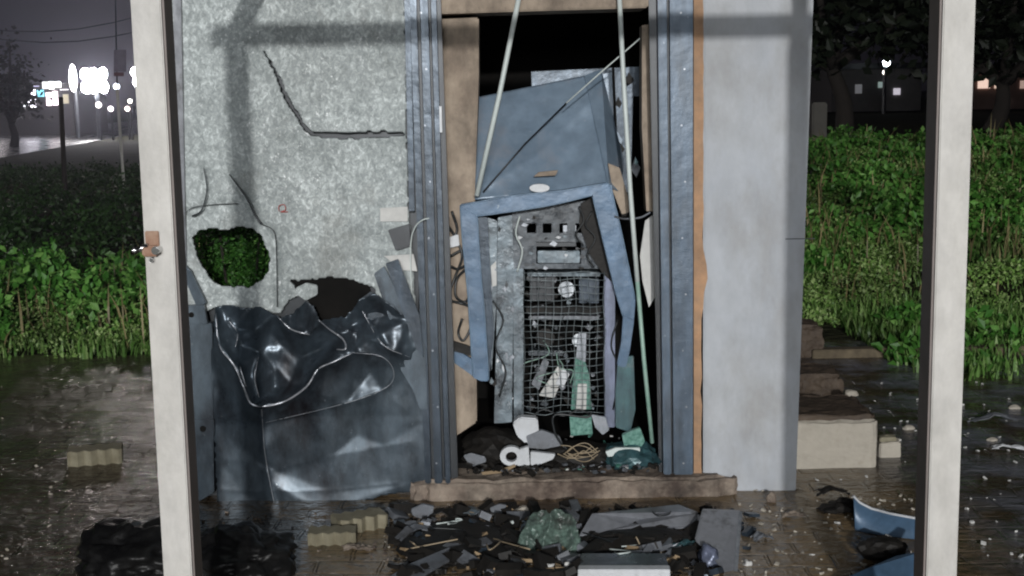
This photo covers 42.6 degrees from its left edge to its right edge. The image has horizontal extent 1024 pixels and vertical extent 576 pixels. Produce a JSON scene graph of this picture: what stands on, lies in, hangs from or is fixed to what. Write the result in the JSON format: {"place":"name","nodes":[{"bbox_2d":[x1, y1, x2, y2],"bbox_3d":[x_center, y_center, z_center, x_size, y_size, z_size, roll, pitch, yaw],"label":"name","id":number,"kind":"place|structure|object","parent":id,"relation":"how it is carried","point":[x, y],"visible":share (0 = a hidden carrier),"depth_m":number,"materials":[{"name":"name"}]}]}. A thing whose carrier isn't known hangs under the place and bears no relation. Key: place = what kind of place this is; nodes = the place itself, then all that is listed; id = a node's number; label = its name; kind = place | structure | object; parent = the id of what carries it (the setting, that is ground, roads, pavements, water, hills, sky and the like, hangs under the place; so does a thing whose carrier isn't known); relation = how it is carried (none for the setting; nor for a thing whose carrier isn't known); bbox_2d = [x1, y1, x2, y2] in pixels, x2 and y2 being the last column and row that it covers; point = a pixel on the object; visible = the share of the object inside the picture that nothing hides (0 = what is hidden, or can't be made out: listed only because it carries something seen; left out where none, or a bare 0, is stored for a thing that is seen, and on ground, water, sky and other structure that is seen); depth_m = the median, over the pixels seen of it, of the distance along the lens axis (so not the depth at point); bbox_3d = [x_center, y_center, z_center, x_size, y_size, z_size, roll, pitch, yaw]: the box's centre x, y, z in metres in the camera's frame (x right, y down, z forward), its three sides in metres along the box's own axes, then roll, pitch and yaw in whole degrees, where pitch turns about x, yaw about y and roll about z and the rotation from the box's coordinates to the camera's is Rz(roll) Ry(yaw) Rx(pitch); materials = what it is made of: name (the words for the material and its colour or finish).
{"place":"outdoors","nodes":[
{"label":"outdoors","id":0,"kind":"place"},
{"bbox_2d":[0,18,130,31],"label":"power line","id":1,"kind":"object","parent":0,"point":[63,30],"visible":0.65,"depth_m":34.64,"materials":[{"name":"black metal"}]},
{"bbox_2d":[1,32,131,42],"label":"power line","id":2,"kind":"object","parent":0,"point":[65,41],"visible":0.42,"depth_m":34.68,"materials":[{"name":"black metal"}]},
{"bbox_2d":[0,120,137,157],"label":"road","id":3,"kind":"structure","parent":0,"point":[27,144],"depth_m":61.15,"materials":[{"name":"asphalt"}]},
{"bbox_2d":[0,0,1018,105],"label":"sky","id":4,"kind":"structure","parent":0,"point":[27,15],"materials":[{"name":"black"}]},
{"bbox_2d":[0,338,1023,575],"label":"pavement","id":5,"kind":"structure","parent":0,"point":[40,427],"depth_m":5.53,"materials":[{"name":"concrete"}]},
{"bbox_2d":[67,442,122,466],"bbox_3d":[-1.937,0.775,6.103,0.242,0.071,0.151,-3,9,-14],"label":"paving block","id":6,"kind":"object","parent":5,"relation":"on","point":[94,454],"depth_m":6.05,"materials":[{"name":"concrete"}]},
{"bbox_2d":[75,515,163,575],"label":"black plastic bag","id":7,"kind":"object","parent":5,"relation":"on","point":[112,546],"visible":0.71,"depth_m":4.55,"materials":[{"name":"plastic"}]},
{"bbox_2d":[201,521,297,575],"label":"black plastic bag","id":8,"kind":"object","parent":5,"relation":"on","point":[246,548],"visible":0.89,"depth_m":4.48,"materials":[{"name":"plastic"}]},
{"bbox_2d":[201,511,407,575],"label":"grit","id":9,"kind":"object","parent":5,"relation":"on","point":[383,554],"visible":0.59,"depth_m":4.89,"materials":[{"name":"concrete"}]},
{"bbox_2d":[307,524,356,546],"bbox_3d":[-0.675,0.933,4.935,0.178,0.053,0.111,-2,8,-4],"label":"paving block","id":10,"kind":"object","parent":5,"relation":"on","point":[339,535],"depth_m":4.89,"materials":[{"name":"concrete"}]},
{"bbox_2d":[343,543,372,550],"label":"torn scrap","id":11,"kind":"object","parent":5,"relation":"on","point":[348,546],"visible":1,"depth_m":4.83,"materials":[{"name":"paper"}]},
{"bbox_2d":[331,507,387,532],"bbox_3d":[-0.592,0.905,5.091,0.200,0.059,0.125,-5,9,-25],"label":"paving block","id":12,"kind":"object","parent":5,"relation":"on","point":[371,519],"depth_m":5.06,"materials":[{"name":"concrete"}]},
{"bbox_2d":[411,503,433,518],"bbox_3d":[-0.354,0.884,5.196,0.090,0.061,0.020,-1,8,0],"label":"grey shard","id":13,"kind":"object","parent":5,"relation":"on","point":[422,510],"visible":0.92,"depth_m":5.19,"materials":[{"name":"plastic"}]},
{"bbox_2d":[391,537,492,575],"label":"dark board","id":14,"kind":"object","parent":5,"relation":"on","point":[435,561],"visible":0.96,"depth_m":4.64,"materials":[{"name":"wood"}]},
{"bbox_2d":[430,508,462,519],"bbox_3d":[-0.255,0.892,5.186,0.145,0.045,0.095,0,8,9],"label":"torn scrap","id":15,"kind":"object","parent":5,"relation":"on","point":[448,512],"visible":0.95,"depth_m":5.17,"materials":[{"name":"plastic"}]},
{"bbox_2d":[396,520,509,565],"bbox_3d":[-0.203,0.940,4.886,0.452,0.037,0.517,-1,8,0],"label":"rubble heap","id":16,"kind":"object","parent":5,"relation":"on","point":[476,529],"visible":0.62,"depth_m":4.90,"materials":[{"name":"plastic"}]},
{"bbox_2d":[404,520,428,531],"bbox_3d":[-0.356,0.914,5.013,0.186,0.040,0.122,-4,9,-21],"label":"torn scrap","id":17,"kind":"object","parent":16,"relation":"on","point":[414,525],"visible":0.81,"depth_m":5.00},
{"bbox_2d":[409,538,457,548],"bbox_3d":[-0.288,0.934,4.788,0.182,0.045,0.064,-1,8,0],"label":"cable","id":18,"kind":"object","parent":16,"relation":"on","point":[431,544],"visible":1,"depth_m":4.78,"materials":[{"name":"beige metal"}]},
{"bbox_2d":[486,538,530,549],"bbox_3d":[-0.055,0.937,4.750,0.125,0.041,0.262,-6,10,-31],"label":"cable","id":19,"kind":"object","parent":16,"relation":"on","point":[498,543],"visible":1,"depth_m":4.73,"materials":[{"name":"beige metal"}]},
{"bbox_2d":[172,0,814,501],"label":"cash machine kiosk","id":20,"kind":"object","parent":5,"relation":"on","point":[328,150],"visible":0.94,"depth_m":5.33,"materials":[{"name":"grey metal"}]},
{"bbox_2d":[464,453,485,464],"bbox_3d":[-0.153,0.705,5.419,0.092,0.050,0.012,-1,8,0],"label":"white shard","id":21,"kind":"object","parent":20,"relation":"on","point":[474,458],"visible":1,"depth_m":5.41,"materials":[{"name":"plastic"}]},
{"bbox_2d":[461,426,526,463],"bbox_3d":[-0.076,0.662,5.632,0.285,0.137,0.268,-1,8,0],"label":"rubble heap","id":22,"kind":"object","parent":20,"relation":"on","point":[487,442],"visible":0.66,"depth_m":5.57,"materials":[{"name":"plastic"}]},
{"bbox_2d":[481,464,515,474],"bbox_3d":[-0.055,0.748,5.410,0.143,0.041,0.010,-1,8,0],"label":"wood splinter","id":23,"kind":"object","parent":20,"relation":"on","point":[496,472],"visible":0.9,"depth_m":5.41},
{"bbox_2d":[500,445,529,465],"bbox_3d":[0.011,0.692,5.423,0.123,0.082,0.032,-1,8,0],"label":"camera bracket","id":24,"kind":"object","parent":20,"relation":"attached to","point":[522,457],"visible":1,"depth_m":5.41,"materials":[{"name":"white plastic"}]},
{"bbox_2d":[513,414,538,441],"bbox_3d":[0.058,0.586,5.472,0.106,0.110,0.060,-1,8,0],"label":"plastic housing","id":25,"kind":"object","parent":20,"relation":"on","point":[524,425],"visible":0.99,"depth_m":5.44,"materials":[{"name":"plastic"}]},
{"bbox_2d":[530,450,554,464],"bbox_3d":[0.127,0.703,5.434,0.102,0.060,0.030,-1,8,0],"label":"white tray","id":26,"kind":"object","parent":20,"relation":"on","point":[538,457],"visible":0.99,"depth_m":5.42,"materials":[{"name":"plastic"}]},
{"bbox_2d":[526,429,561,448],"bbox_3d":[0.135,0.627,5.453,0.152,0.081,0.030,-1,8,0],"label":"grey flap","id":27,"kind":"object","parent":20,"relation":"attached to","point":[542,439],"visible":0.99,"depth_m":5.44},
{"bbox_2d":[454,67,649,430],"bbox_3d":[0.163,-0.194,5.743,0.841,1.525,0.800,-1,8,0],"label":"cash machine","id":28,"kind":"object","parent":20,"relation":"attached to","point":[551,278],"visible":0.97,"depth_m":5.49,"materials":[{"name":"paint"}]},
{"bbox_2d":[450,234,459,247],"bbox_3d":[-0.240,-0.193,5.388,0.049,0.056,0.020,-1,8,0],"label":"junction box","id":29,"kind":"object","parent":28,"relation":"attached to","point":[454,240],"visible":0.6,"depth_m":5.38,"materials":[{"name":"white plastic"}]},
{"bbox_2d":[450,227,462,287],"bbox_3d":[-0.232,-0.127,5.402,0.065,0.270,0.021,-1,8,0],"label":"cable","id":30,"kind":"object","parent":28,"relation":"attached to","point":[460,262],"visible":0.84,"depth_m":5.40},
{"bbox_2d":[454,268,467,302],"bbox_3d":[-0.203,-0.010,5.420,0.076,0.149,0.021,-1,8,0],"label":"cable","id":31,"kind":"object","parent":28,"relation":"attached to","point":[455,285],"visible":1,"depth_m":5.42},
{"bbox_2d":[454,341,470,355],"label":"metal scrap","id":32,"kind":"object","parent":28,"relation":"on","point":[459,347],"visible":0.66,"depth_m":5.43,"materials":[{"name":"metal"}]},
{"bbox_2d":[457,318,469,341],"bbox_3d":[-0.196,0.166,5.446,0.066,0.114,0.021,-1,8,0],"label":"cable","id":33,"kind":"object","parent":28,"relation":"attached to","point":[458,333],"visible":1,"depth_m":5.45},
{"bbox_2d":[474,0,520,196],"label":"metal strip","id":34,"kind":"object","parent":28,"relation":"on","point":[498,96],"visible":1,"depth_m":5.23,"materials":[{"name":"metal"}]},
{"bbox_2d":[483,103,566,192],"bbox_3d":[0.053,-0.585,5.437,0.420,0.358,0.017,-6,10,-32],"label":"wire","id":35,"kind":"object","parent":28,"relation":"attached to","point":[523,145],"visible":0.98,"depth_m":5.44,"materials":[{"name":"metal"}]},
{"bbox_2d":[462,439,657,477],"bbox_3d":[0.215,0.709,5.565,0.865,0.034,0.553,-1,8,0],"label":"rubble","id":36,"kind":"object","parent":20,"relation":"on","point":[491,462],"visible":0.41,"depth_m":5.38,"materials":[{"name":"plastic"}]},
{"bbox_2d":[473,448,648,473],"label":"shards","id":37,"kind":"object","parent":36,"relation":"on","point":[547,470],"visible":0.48,"depth_m":5.36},
{"bbox_2d":[551,413,592,449],"bbox_3d":[0.248,0.592,5.413,0.171,0.158,0.010,-1,8,0],"label":"cable","id":38,"kind":"object","parent":20,"relation":"attached to","point":[553,426],"visible":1,"depth_m":5.40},
{"bbox_2d":[540,440,607,467],"bbox_3d":[0.281,0.694,5.541,0.370,0.086,0.244,-4,9,-21],"label":"rubble heap","id":39,"kind":"object","parent":20,"relation":"on","point":[597,459],"visible":0.5,"depth_m":5.47,"materials":[{"name":"plastic"}]},
{"bbox_2d":[570,415,592,435],"bbox_3d":[0.286,0.569,5.433,0.095,0.086,0.006,-1,8,0],"label":"circuit board","id":40,"kind":"object","parent":20,"relation":"attached to","point":[580,426],"visible":1,"depth_m":5.43,"materials":[{"name":"plastic"}]},
{"bbox_2d":[592,414,608,433],"bbox_3d":[0.366,0.565,5.439,0.072,0.085,0.020,-1,8,0],"label":"silver part","id":41,"kind":"object","parent":20,"relation":"attached to","point":[600,424],"visible":1,"depth_m":5.43,"materials":[{"name":"metal"}]},
{"bbox_2d":[566,38,639,102],"bbox_3d":[0.363,-0.868,5.243,0.299,0.254,0.011,0,8,6],"label":"wire","id":42,"kind":"object","parent":20,"relation":"attached to","point":[601,71],"visible":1,"depth_m":5.24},
{"bbox_2d":[617,0,639,281],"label":"metal strip","id":43,"kind":"object","parent":20,"relation":"attached to","point":[627,138],"visible":1,"depth_m":5.23,"materials":[{"name":"metal"}]},
{"bbox_2d":[605,441,661,469],"bbox_3d":[0.502,0.686,5.502,0.257,0.106,0.222,-1,8,0],"label":"plastic bag","id":44,"kind":"object","parent":20,"relation":"on","point":[645,455],"visible":0.81,"depth_m":5.42,"materials":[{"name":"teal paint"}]},
{"bbox_2d":[605,447,639,456],"bbox_3d":[0.458,0.678,5.436,0.142,0.037,0.020,-1,8,0],"label":"green strip","id":45,"kind":"object","parent":44,"relation":"on","point":[610,452],"visible":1,"depth_m":5.43,"materials":[{"name":"plastic"}]},
{"bbox_2d":[622,426,644,446],"bbox_3d":[0.505,0.626,5.464,0.094,0.096,0.030,-1,8,0],"label":"green scrap","id":46,"kind":"object","parent":44,"relation":"on","point":[633,436],"visible":0.96,"depth_m":5.45,"materials":[{"name":"plastic"}]},
{"bbox_2d":[635,282,653,443],"bbox_3d":[0.546,0.309,5.386,0.086,0.684,0.019,-5,9,-26],"label":"metal strip","id":47,"kind":"object","parent":20,"relation":"attached to","point":[644,363],"visible":1,"depth_m":5.38,"materials":[{"name":"metal"}]},
{"bbox_2d":[490,503,506,513],"bbox_3d":[-0.055,0.882,5.228,0.066,0.046,0.020,-1,8,0],"label":"grey shard","id":48,"kind":"object","parent":5,"relation":"on","point":[496,508],"visible":0.82,"depth_m":5.22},
{"bbox_2d":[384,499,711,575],"bbox_3d":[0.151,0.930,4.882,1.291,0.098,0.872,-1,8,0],"label":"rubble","id":49,"kind":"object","parent":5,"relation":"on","point":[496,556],"visible":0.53,"depth_m":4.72,"materials":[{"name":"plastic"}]},
{"bbox_2d":[517,509,580,552],"bbox_3d":[0.132,0.900,4.810,0.238,0.146,0.158,-1,8,0],"label":"green plastic sheet","id":50,"kind":"object","parent":5,"relation":"on","point":[546,528],"visible":0.81,"depth_m":4.82,"materials":[{"name":"plastic"}]},
{"bbox_2d":[387,502,712,575],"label":"rubble","id":51,"kind":"object","parent":5,"relation":"on","point":[439,571],"visible":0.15,"depth_m":4.63,"materials":[{"name":"stone"}]},
{"bbox_2d":[463,506,487,515],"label":"torn scrap","id":52,"kind":"object","parent":51,"relation":"on","point":[475,510],"visible":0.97,"depth_m":5.20,"materials":[{"name":"metal"}]},
{"bbox_2d":[130,0,975,575],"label":"canopy frame","id":53,"kind":"object","parent":5,"relation":"on","point":[948,146],"visible":1,"depth_m":3.45,"materials":[{"name":"paint"}]},
{"bbox_2d":[400,505,718,575],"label":"splinters","id":54,"kind":"object","parent":5,"relation":"on","point":[692,507],"visible":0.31,"depth_m":4.74,"materials":[{"name":"brown wood"}]},
{"bbox_2d":[413,501,715,530],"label":"crumbs","id":55,"kind":"object","parent":5,"relation":"on","point":[589,503],"visible":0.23,"depth_m":5.30,"materials":[{"name":"stone"}]},
{"bbox_2d":[414,508,759,575],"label":"rubble","id":56,"kind":"object","parent":5,"relation":"on","point":[747,531],"visible":0.35,"depth_m":4.92,"materials":[{"name":"grey concrete"}]},
{"bbox_2d":[578,553,669,575],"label":"silver box","id":57,"kind":"object","parent":5,"relation":"on","point":[627,564],"visible":0.99,"depth_m":4.51,"materials":[{"name":"metal"}]},
{"bbox_2d":[579,505,697,535],"bbox_3d":[0.468,0.878,4.961,0.460,0.069,0.140,-3,9,-13],"label":"metal sheet","id":58,"kind":"object","parent":5,"relation":"on","point":[680,517],"visible":0.68,"depth_m":4.95,"materials":[{"name":"grey metal"}]},
{"bbox_2d":[584,526,692,550],"bbox_3d":[0.472,0.925,4.863,0.431,0.050,0.202,-1,8,0],"label":"rubble heap","id":59,"kind":"object","parent":5,"relation":"on","point":[629,538],"visible":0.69,"depth_m":4.83,"materials":[{"name":"plastic"}]},
{"bbox_2d":[669,559,692,571],"bbox_3d":[0.583,0.963,4.562,0.072,0.040,0.081,6,11,40],"label":"torn scrap","id":60,"kind":"object","parent":5,"relation":"on","point":[675,565],"visible":0.95,"depth_m":4.55,"materials":[{"name":"plastic"}]},
{"bbox_2d":[671,539,695,547],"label":"torn scrap","id":61,"kind":"object","parent":5,"relation":"on","point":[685,542],"visible":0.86,"depth_m":4.77,"materials":[{"name":"teal paint"}]},
{"bbox_2d":[697,543,718,567],"bbox_3d":[0.700,0.940,4.631,0.083,0.080,0.094,-1,8,0],"label":"plastic bag","id":62,"kind":"object","parent":5,"relation":"on","point":[708,554],"visible":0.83,"depth_m":4.61,"materials":[{"name":"plastic"}]},
{"bbox_2d":[695,509,741,571],"bbox_3d":[0.737,0.915,4.709,0.159,0.145,0.422,1,9,12],"label":"machine panel","id":63,"kind":"object","parent":5,"relation":"on","point":[719,530],"visible":0.99,"depth_m":4.74,"materials":[{"name":"grey metal"}]},
{"bbox_2d":[750,531,773,541],"bbox_3d":[0.928,0.923,4.875,0.078,0.027,0.055,-4,9,-20],"label":"torn scrap","id":64,"kind":"object","parent":5,"relation":"on","point":[757,535],"visible":1,"depth_m":4.87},
{"bbox_2d":[766,491,776,502],"bbox_3d":[1.054,0.849,5.338,0.043,0.043,0.038,1,9,15],"label":"stone","id":65,"kind":"object","parent":5,"relation":"on","point":[771,496],"visible":1,"depth_m":5.32,"materials":[{"name":"stone"}]},
{"bbox_2d":[782,510,805,517],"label":"torn scrap","id":66,"kind":"object","parent":5,"relation":"on","point":[790,513],"visible":1,"depth_m":5.12,"materials":[{"name":"paper"}]},
{"bbox_2d":[800,318,823,357],"bbox_3d":[1.835,0.330,8.306,0.228,0.243,0.283,-1,8,0],"label":"concrete block","id":67,"kind":"object","parent":5,"relation":"on","point":[811,334],"depth_m":8.18,"materials":[{"name":"concrete"}]},
{"bbox_2d":[799,363,843,395],"bbox_3d":[1.597,0.537,7.009,0.305,0.224,0.336,-1,8,0],"label":"concrete block","id":68,"kind":"object","parent":5,"relation":"on","point":[816,379],"depth_m":6.87,"materials":[{"name":"concrete"}]},
{"bbox_2d":[738,487,914,575],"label":"grit","id":69,"kind":"object","parent":5,"relation":"on","point":[831,528],"visible":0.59,"depth_m":4.98,"materials":[{"name":"paint"}]},
{"bbox_2d":[813,485,850,495],"bbox_3d":[1.317,0.834,5.402,0.145,0.041,0.070,-3,8,-10],"label":"torn scrap","id":70,"kind":"object","parent":5,"relation":"on","point":[825,489],"visible":1,"depth_m":5.38,"materials":[{"name":"plastic"}]},
{"bbox_2d":[796,395,876,468],"bbox_3d":[1.368,0.659,5.971,0.494,0.264,0.429,-1,8,0],"label":"concrete block","id":71,"kind":"object","parent":5,"relation":"on","point":[837,431],"depth_m":5.77,"materials":[{"name":"paint"}]},
{"bbox_2d":[816,497,866,513],"bbox_3d":[1.312,0.859,5.187,0.206,0.057,0.122,-1,8,0],"label":"burnt scrap","id":72,"kind":"object","parent":5,"relation":"on","point":[840,505],"visible":0.8,"depth_m":5.17,"materials":[{"name":"plastic"}]},
{"bbox_2d":[856,534,907,560],"bbox_3d":[1.317,0.921,4.668,0.179,0.084,0.097,-1,8,0],"label":"rubble heap","id":73,"kind":"object","parent":5,"relation":"on","point":[883,547],"visible":0.87,"depth_m":4.64,"materials":[{"name":"plastic"}]},
{"bbox_2d":[852,552,913,575],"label":"fallen machine cover","id":74,"kind":"object","parent":5,"relation":"on","point":[901,565],"visible":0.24,"depth_m":4.41,"materials":[{"name":"metal"}]},
{"bbox_2d":[852,495,914,538],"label":"curved trim","id":75,"kind":"structure","parent":5,"relation":"on","point":[870,520],"depth_m":4.93,"materials":[{"name":"blue paint"}]},
{"bbox_2d":[876,434,900,457],"bbox_3d":[1.712,0.726,5.975,0.107,0.114,0.084,-1,8,0],"label":"brick","id":76,"kind":"object","parent":5,"relation":"on","point":[888,445],"visible":0.92,"depth_m":5.94,"materials":[{"name":"paint"}]},
{"bbox_2d":[809,381,1023,556],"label":"grit","id":77,"kind":"object","parent":5,"relation":"on","point":[972,522],"visible":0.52,"depth_m":5.18,"materials":[{"name":"white stone gravel"}]},
{"bbox_2d":[811,344,1023,358],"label":"kerb","id":78,"kind":"structure","parent":5,"relation":"on","point":[851,352],"depth_m":8.15,"materials":[{"name":"concrete"}]},
{"bbox_2d":[967,412,1016,421],"bbox_3d":[2.395,0.646,6.545,0.254,0.043,0.074,-1,8,-3],"label":"torn scrap","id":79,"kind":"object","parent":5,"relation":"on","point":[989,415],"visible":1,"depth_m":6.54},
{"bbox_2d":[992,444,1023,449],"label":"torn scrap","id":80,"kind":"object","parent":5,"relation":"on","point":[1010,446],"visible":1,"depth_m":6.00,"materials":[{"name":"paper"}]},
{"bbox_2d":[0,91,1023,355],"bbox_3d":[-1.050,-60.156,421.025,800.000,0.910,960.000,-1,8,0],"label":"ground","id":81,"kind":"structure","parent":0,"point":[108,149],"depth_m":31.16,"materials":[{"name":"plant"}]},
{"bbox_2d":[0,25,53,146],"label":"tree","id":82,"kind":"object","parent":81,"relation":"on","point":[17,86],"visible":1,"depth_m":52.53,"materials":[{"name":"black plant"}]},
{"bbox_2d":[0,82,107,135],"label":"shop row","id":83,"kind":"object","parent":81,"relation":"on","point":[30,125],"visible":0.52,"depth_m":70.71,"materials":[{"name":"black"}]},
{"bbox_2d":[59,97,67,198],"bbox_3d":[-7.924,-2.443,23.147,0.119,1.826,0.098,-4,9,-22],"label":"fence post","id":84,"kind":"object","parent":81,"relation":"on","point":[63,148],"visible":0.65,"depth_m":23.11,"materials":[{"name":"grey metal"}]},
{"bbox_2d":[69,64,80,137],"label":"floodlight","id":85,"kind":"object","parent":81,"relation":"on","point":[73,79],"visible":0.95,"depth_m":64.76,"materials":[{"name":"metal"}]},
{"bbox_2d":[0,300,150,359],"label":"grass","id":86,"kind":"structure","parent":81,"relation":"on","point":[89,352],"depth_m":8.86,"materials":[{"name":"plant"}]},
{"bbox_2d":[80,68,107,137],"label":"floodlight","id":87,"kind":"object","parent":81,"relation":"on","point":[93,74],"visible":0.98,"depth_m":62.43,"materials":[{"name":"metal"}]},
{"bbox_2d":[96,102,101,140],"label":"street lamp","id":88,"kind":"object","parent":81,"relation":"on","point":[98,105],"visible":0.93,"depth_m":59.82,"materials":[{"name":"metal"}]},
{"bbox_2d":[108,106,113,139],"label":"street lamp","id":89,"kind":"object","parent":81,"relation":"on","point":[110,108],"visible":0.94,"depth_m":59.84,"materials":[{"name":"metal"}]},
{"bbox_2d":[2,236,220,351],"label":"dry stems","id":90,"kind":"object","parent":81,"relation":"on","point":[39,313],"visible":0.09,"depth_m":9.33,"materials":[{"name":"plant"}]},
{"bbox_2d":[114,0,125,187],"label":"sign pole","id":91,"kind":"object","parent":81,"relation":"on","point":[119,62],"visible":0.87,"depth_m":25.44,"materials":[{"name":"metal"}]},
{"bbox_2d":[128,99,133,139],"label":"street lamp","id":92,"kind":"object","parent":81,"relation":"on","point":[131,116],"visible":0.93,"depth_m":59.83,"materials":[{"name":"metal"}]},
{"bbox_2d":[0,156,263,286],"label":"weeds","id":93,"kind":"object","parent":81,"relation":"on","point":[10,226],"visible":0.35,"depth_m":18.37,"materials":[{"name":"green plant"}]},
{"bbox_2d":[0,234,269,359],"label":"weeds","id":94,"kind":"object","parent":81,"relation":"on","point":[39,267],"visible":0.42,"depth_m":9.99,"materials":[{"name":"green plant"}]},
{"bbox_2d":[193,226,269,287],"bbox_3d":[-1.237,0.172,5.981,0.732,1.278,0.537,-1,8,0],"label":"bush","id":95,"kind":"object","parent":81,"relation":"on","point":[234,264],"visible":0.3,"depth_m":5.85,"materials":[{"name":"green plant"}]},
{"bbox_2d":[809,102,826,140],"bbox_3d":[4.310,-2.263,18.478,0.210,0.695,0.200,-1,8,0],"label":"concrete post","id":96,"kind":"object","parent":81,"relation":"on","point":[818,116],"visible":0.58,"depth_m":18.37,"materials":[{"name":"concrete"}]},
{"bbox_2d":[809,62,926,111],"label":"building","id":97,"kind":"structure","parent":81,"relation":"on","point":[865,90],"depth_m":46.82,"materials":[{"name":"metal"}]},
{"bbox_2d":[883,60,889,113],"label":"street lamp","id":98,"kind":"object","parent":81,"relation":"on","point":[885,64],"visible":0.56,"depth_m":44.87,"materials":[{"name":"metal"}]},
{"bbox_2d":[802,135,1023,327],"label":"grass","id":99,"kind":"structure","parent":81,"relation":"on","point":[976,244],"depth_m":11.14,"materials":[{"name":"plant"}]},
{"bbox_2d":[802,122,1023,327],"bbox_3d":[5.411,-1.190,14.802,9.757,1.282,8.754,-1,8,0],"label":"weeds","id":100,"kind":"object","parent":81,"relation":"on","point":[905,204],"visible":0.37,"depth_m":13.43,"materials":[{"name":"green plant"}]},
{"bbox_2d":[804,112,1023,304],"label":"dry stems","id":101,"kind":"object","parent":81,"relation":"on","point":[904,258],"visible":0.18,"depth_m":11.89,"materials":[{"name":"plant"}]},
{"bbox_2d":[811,0,1019,134],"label":"tree","id":102,"kind":"object","parent":81,"relation":"on","point":[829,57],"visible":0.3,"depth_m":23.56,"materials":[{"name":"green plant"}]},
{"bbox_2d":[831,301,1023,380],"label":"grass","id":103,"kind":"structure","parent":81,"relation":"on","point":[872,331],"depth_m":8.82,"materials":[{"name":"plant"}]},
{"bbox_2d":[832,0,1023,130],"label":"tree","id":104,"kind":"object","parent":81,"relation":"on","point":[1003,45],"visible":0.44,"depth_m":25.50,"materials":[{"name":"green plant"}]},
{"bbox_2d":[863,300,1023,371],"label":"weeds","id":105,"kind":"object","parent":81,"relation":"on","point":[910,341],"visible":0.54,"depth_m":8.35,"materials":[{"name":"green plant"}]},
{"bbox_2d":[926,64,1023,109],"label":"building","id":106,"kind":"structure","parent":81,"relation":"on","point":[983,96],"depth_m":46.84,"materials":[{"name":"metal"}]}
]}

